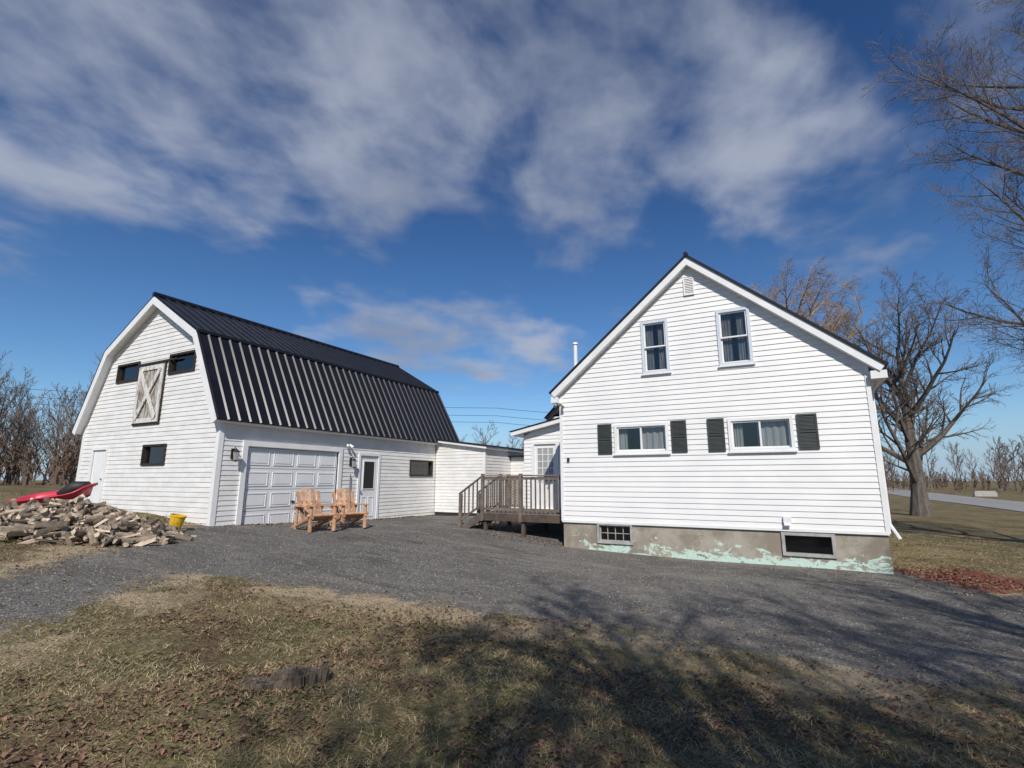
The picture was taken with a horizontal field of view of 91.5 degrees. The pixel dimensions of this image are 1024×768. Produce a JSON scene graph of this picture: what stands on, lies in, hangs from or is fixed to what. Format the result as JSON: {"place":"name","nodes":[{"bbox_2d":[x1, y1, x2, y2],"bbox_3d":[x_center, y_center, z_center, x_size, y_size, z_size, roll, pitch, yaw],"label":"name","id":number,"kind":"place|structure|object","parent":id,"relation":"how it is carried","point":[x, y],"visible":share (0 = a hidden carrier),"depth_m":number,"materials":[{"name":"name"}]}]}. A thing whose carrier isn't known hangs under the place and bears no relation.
{"place":"outdoors","nodes":[
{"label":"outdoors","id":0,"kind":"place"},
{"bbox_2d":[0,387,548,425],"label":"utility line","id":1,"kind":"object","parent":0,"point":[445,407],"visible":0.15,"depth_m":44.77,"materials":[{"name":"black rubber"},{"name":"metal"}]},
{"bbox_2d":[422,635,461,643],"bbox_3d":[-0.663,2.427,4.755,0.385,0.053,0.063,2,-11,-12],"label":"fallen twig","id":2,"kind":"object","parent":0,"point":[429,639],"visible":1,"depth_m":4.76,"materials":[{"name":"wood"}]},
{"bbox_2d":[0,480,1023,767],"bbox_3d":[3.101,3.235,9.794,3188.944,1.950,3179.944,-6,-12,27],"label":"lawn","id":3,"kind":"structure","parent":0,"point":[998,528],"depth_m":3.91,"materials":[{"name":"green plant"}]},
{"bbox_2d":[0,351,102,484],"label":"distant treeline","id":4,"kind":"object","parent":3,"relation":"on","point":[18,425],"visible":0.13,"depth_m":48.17,"materials":[{"name":"brown plant"}]},
{"bbox_2d":[0,494,196,546],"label":"firewood pile","id":5,"kind":"object","parent":3,"relation":"on","point":[74,520],"visible":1,"depth_m":9.06,"materials":[{"name":"brown wood"}]},
{"bbox_2d":[8,481,97,505],"bbox_3d":[-9.894,2.387,10.808,1.480,0.431,0.800,-7,2,-9],"label":"plastic sled","id":6,"kind":"object","parent":5,"relation":"on","point":[73,490],"visible":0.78,"depth_m":10.81,"materials":[{"name":"red plastic"}]},
{"bbox_2d":[71,292,459,525],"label":"gambrel barn","id":7,"kind":"structure","parent":3,"relation":"on","point":[197,414],"depth_m":14.83,"materials":[{"name":"white"}]},
{"bbox_2d":[84,447,108,502],"bbox_3d":[-12.518,3.153,14.999,0.960,2.480,0.110,-6,-12,27],"label":"gable door","id":8,"kind":"structure","parent":7,"relation":"in","point":[100,456],"depth_m":15.08,"materials":[{"name":"white metal"}]},
{"bbox_2d":[115,361,140,383],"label":"loft window","id":9,"kind":"structure","parent":7,"relation":"in","point":[120,370],"depth_m":15.36,"materials":[{"name":"black glass"}]},
{"bbox_2d":[140,443,166,465],"bbox_3d":[-9.769,2.008,14.077,1.630,1.060,0.665,-6,-12,27],"label":"gable window","id":10,"kind":"structure","parent":7,"relation":"in","point":[145,449],"depth_m":13.98,"materials":[{"name":"black glass"}]},
{"bbox_2d":[131,357,178,425],"bbox_3d":[-10.289,0.238,14.296,2.000,1.840,0.088,-6,-12,27],"label":"hay loft door","id":11,"kind":"structure","parent":7,"relation":"in","point":[152,375],"depth_m":14.34,"materials":[{"name":"white wood"}]},
{"bbox_2d":[167,350,196,374],"bbox_3d":[-9.047,-0.553,14.185,1.740,1.070,0.665,-6,-12,27],"label":"loft window","id":12,"kind":"structure","parent":7,"relation":"in","point":[192,357],"depth_m":14.11,"materials":[{"name":"black glass"}]},
{"bbox_2d":[235,440,342,524],"bbox_3d":[-6.323,3.140,14.403,0.180,2.780,3.440,-6,-12,27],"label":"garage door","id":13,"kind":"structure","parent":7,"relation":"in","point":[270,479],"depth_m":14.08,"materials":[{"name":"paint"}]},
{"bbox_2d":[356,452,380,519],"bbox_3d":[-4.914,3.694,16.959,0.110,2.660,1.040,-6,-12,27],"label":"entry door","id":14,"kind":"structure","parent":7,"relation":"in","point":[368,475],"depth_m":17.05,"materials":[{"name":"paint"}]},
{"bbox_2d":[409,460,432,476],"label":"side window","id":15,"kind":"structure","parent":7,"relation":"in","point":[416,467],"depth_m":20.19,"materials":[{"name":"black glass"}]},
{"bbox_2d":[240,664,330,690],"bbox_3d":[-1.664,2.179,3.683,0.605,0.146,0.239,5,-12,-24],"label":"tree stump","id":16,"kind":"object","parent":3,"relation":"on","point":[290,676],"visible":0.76,"depth_m":3.65,"materials":[{"name":"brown wood"}]},
{"bbox_2d":[434,439,523,515],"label":"connecting shed","id":17,"kind":"structure","parent":3,"relation":"on","point":[460,466],"depth_m":19.96,"materials":[{"name":"white wood"}]},
{"bbox_2d":[471,420,500,445],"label":"bare small tree","id":18,"kind":"object","parent":3,"relation":"on","point":[482,442],"visible":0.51,"depth_m":72.96,"materials":[{"name":"brown plant"}]},
{"bbox_2d":[0,505,1023,767],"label":"fallen leaves","id":19,"kind":"object","parent":3,"relation":"on","point":[436,661],"visible":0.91,"depth_m":3.47,"materials":[{"name":"brown plant"}]},
{"bbox_2d":[0,433,1023,493],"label":"distant brush","id":20,"kind":"object","parent":3,"relation":"on","point":[66,468],"visible":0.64,"depth_m":39.41,"materials":[{"name":"brown plant"}]},
{"bbox_2d":[509,252,901,573],"bbox_3d":[5.391,1.471,16.385,10.200,8.307,8.520,-6,-12,27],"label":"white farmhouse","id":21,"kind":"object","parent":3,"relation":"on","point":[699,410],"visible":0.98,"depth_m":12.11,"materials":[{"name":"white wood"}]},
{"bbox_2d":[531,441,558,508],"bbox_3d":[1.097,3.011,16.321,0.960,2.260,0.100,-6,-12,27],"label":"porch door","id":22,"kind":"structure","parent":21,"relation":"in","point":[544,454],"depth_m":16.35,"materials":[{"name":"white metal"}]},
{"bbox_2d":[597,523,632,544],"bbox_3d":[2.776,3.887,13.070,1.415,1.000,0.665,-6,-12,27],"label":"basement window","id":23,"kind":"structure","parent":21,"relation":"in","point":[606,533],"depth_m":13.02,"materials":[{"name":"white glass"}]},
{"bbox_2d":[613,422,670,455],"bbox_3d":[3.462,1.454,13.132,1.850,1.230,0.695,-6,-12,27],"label":"front window","id":24,"kind":"structure","parent":21,"relation":"in","point":[642,438],"depth_m":12.94,"materials":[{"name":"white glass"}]},
{"bbox_2d":[640,318,671,375],"bbox_3d":[3.892,-0.935,13.363,1.160,1.890,0.695,-6,-12,27],"label":"attic window","id":25,"kind":"structure","parent":21,"relation":"in","point":[654,333],"depth_m":13.23,"materials":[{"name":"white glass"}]},
{"bbox_2d":[715,306,754,367],"bbox_3d":[5.584,-1.117,12.495,1.220,1.880,0.695,-6,-12,27],"label":"attic window","id":26,"kind":"structure","parent":21,"relation":"in","point":[734,337],"depth_m":12.36,"materials":[{"name":"white glass"}]},
{"bbox_2d":[727,415,797,452],"bbox_3d":[5.916,1.211,11.869,1.830,1.250,0.695,-6,-12,27],"label":"front window","id":27,"kind":"structure","parent":21,"relation":"in","point":[770,433],"depth_m":11.68,"materials":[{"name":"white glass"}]},
{"bbox_2d":[781,532,837,558],"bbox_3d":[6.580,3.544,11.106,1.483,0.970,0.665,-6,-12,27],"label":"basement window","id":28,"kind":"structure","parent":21,"relation":"in","point":[819,545],"depth_m":11.22,"materials":[{"name":"black glass"}]},
{"bbox_2d":[460,418,1023,491],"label":"distant woods","id":29,"kind":"object","parent":3,"relation":"on","point":[998,464],"visible":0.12,"depth_m":97.91,"materials":[{"name":"brown plant"}]},
{"bbox_2d":[746,255,892,358],"bbox_3d":[17.941,0.027,30.683,9.505,15.550,10.961,-6,-12,27],"label":"bare willow tree","id":30,"kind":"object","parent":3,"relation":"on","point":[834,327],"visible":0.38,"depth_m":29.85,"materials":[{"name":"brown plant"}]},
{"bbox_2d":[837,264,1022,516],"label":"bare maple tree","id":31,"kind":"object","parent":3,"relation":"on","point":[912,460],"visible":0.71,"depth_m":27.93,"materials":[{"name":"brown plant"}]},
{"bbox_2d":[860,0,1023,390],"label":"bare roadside tree","id":32,"kind":"object","parent":3,"relation":"on","point":[979,100],"visible":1,"depth_m":14.92,"materials":[{"name":"brown plant"}]},
{"bbox_2d":[973,491,997,496],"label":"concrete barrier","id":33,"kind":"object","parent":3,"relation":"on","point":[984,493],"visible":1,"depth_m":62.91,"materials":[{"name":"white concrete"}]},
{"bbox_2d":[0,515,1023,711],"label":"driveway","id":34,"kind":"structure","parent":0,"point":[88,575],"depth_m":7.53,"materials":[{"name":"grey gravel"}]},
{"bbox_2d":[166,513,186,529],"bbox_3d":[-7.423,3.065,11.030,0.347,0.340,0.338,6,-13,29],"label":"yellow bucket","id":35,"kind":"object","parent":34,"relation":"on","point":[177,520],"visible":0.83,"depth_m":10.95,"materials":[{"name":"plastic"}]},
{"bbox_2d":[291,488,339,532],"bbox_3d":[-5.156,3.271,13.056,1.011,1.084,0.840,-9,-14,39],"label":"adirondack chair","id":36,"kind":"object","parent":34,"relation":"on","point":[319,517],"visible":0.97,"depth_m":13.02,"materials":[{"name":"brown wood"}]},
{"bbox_2d":[345,474,351,521],"bbox_3d":[-5.228,3.657,16.082,0.300,1.501,0.079,-6,-12,27],"label":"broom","id":37,"kind":"object","parent":34,"relation":"on","point":[349,520],"visible":0.47,"depth_m":16.12,"materials":[{"name":"brown wood"}]},
{"bbox_2d":[328,488,369,528],"bbox_3d":[-4.702,3.551,14.320,0.840,1.084,1.011,10,-15,-41],"label":"adirondack chair","id":38,"kind":"object","parent":34,"relation":"on","point":[354,515],"visible":0.91,"depth_m":14.37,"materials":[{"name":"brown wood"}]},
{"bbox_2d":[458,474,563,543],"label":"wooden deck","id":39,"kind":"structure","parent":34,"relation":"on","point":[509,514],"depth_m":14.94,"materials":[{"name":"brown wood"}]},
{"bbox_2d":[0,0,1023,480],"label":"sky","id":40,"kind":"structure","parent":0,"point":[458,195],"materials":[{"name":"blue"}]},
{"bbox_2d":[887,488,1023,511],"bbox_3d":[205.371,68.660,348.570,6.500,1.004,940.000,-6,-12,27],"label":"road","id":41,"kind":"structure","parent":0,"point":[1007,504],"depth_m":50.08,"materials":[{"name":"grey asphalt"}]}
]}

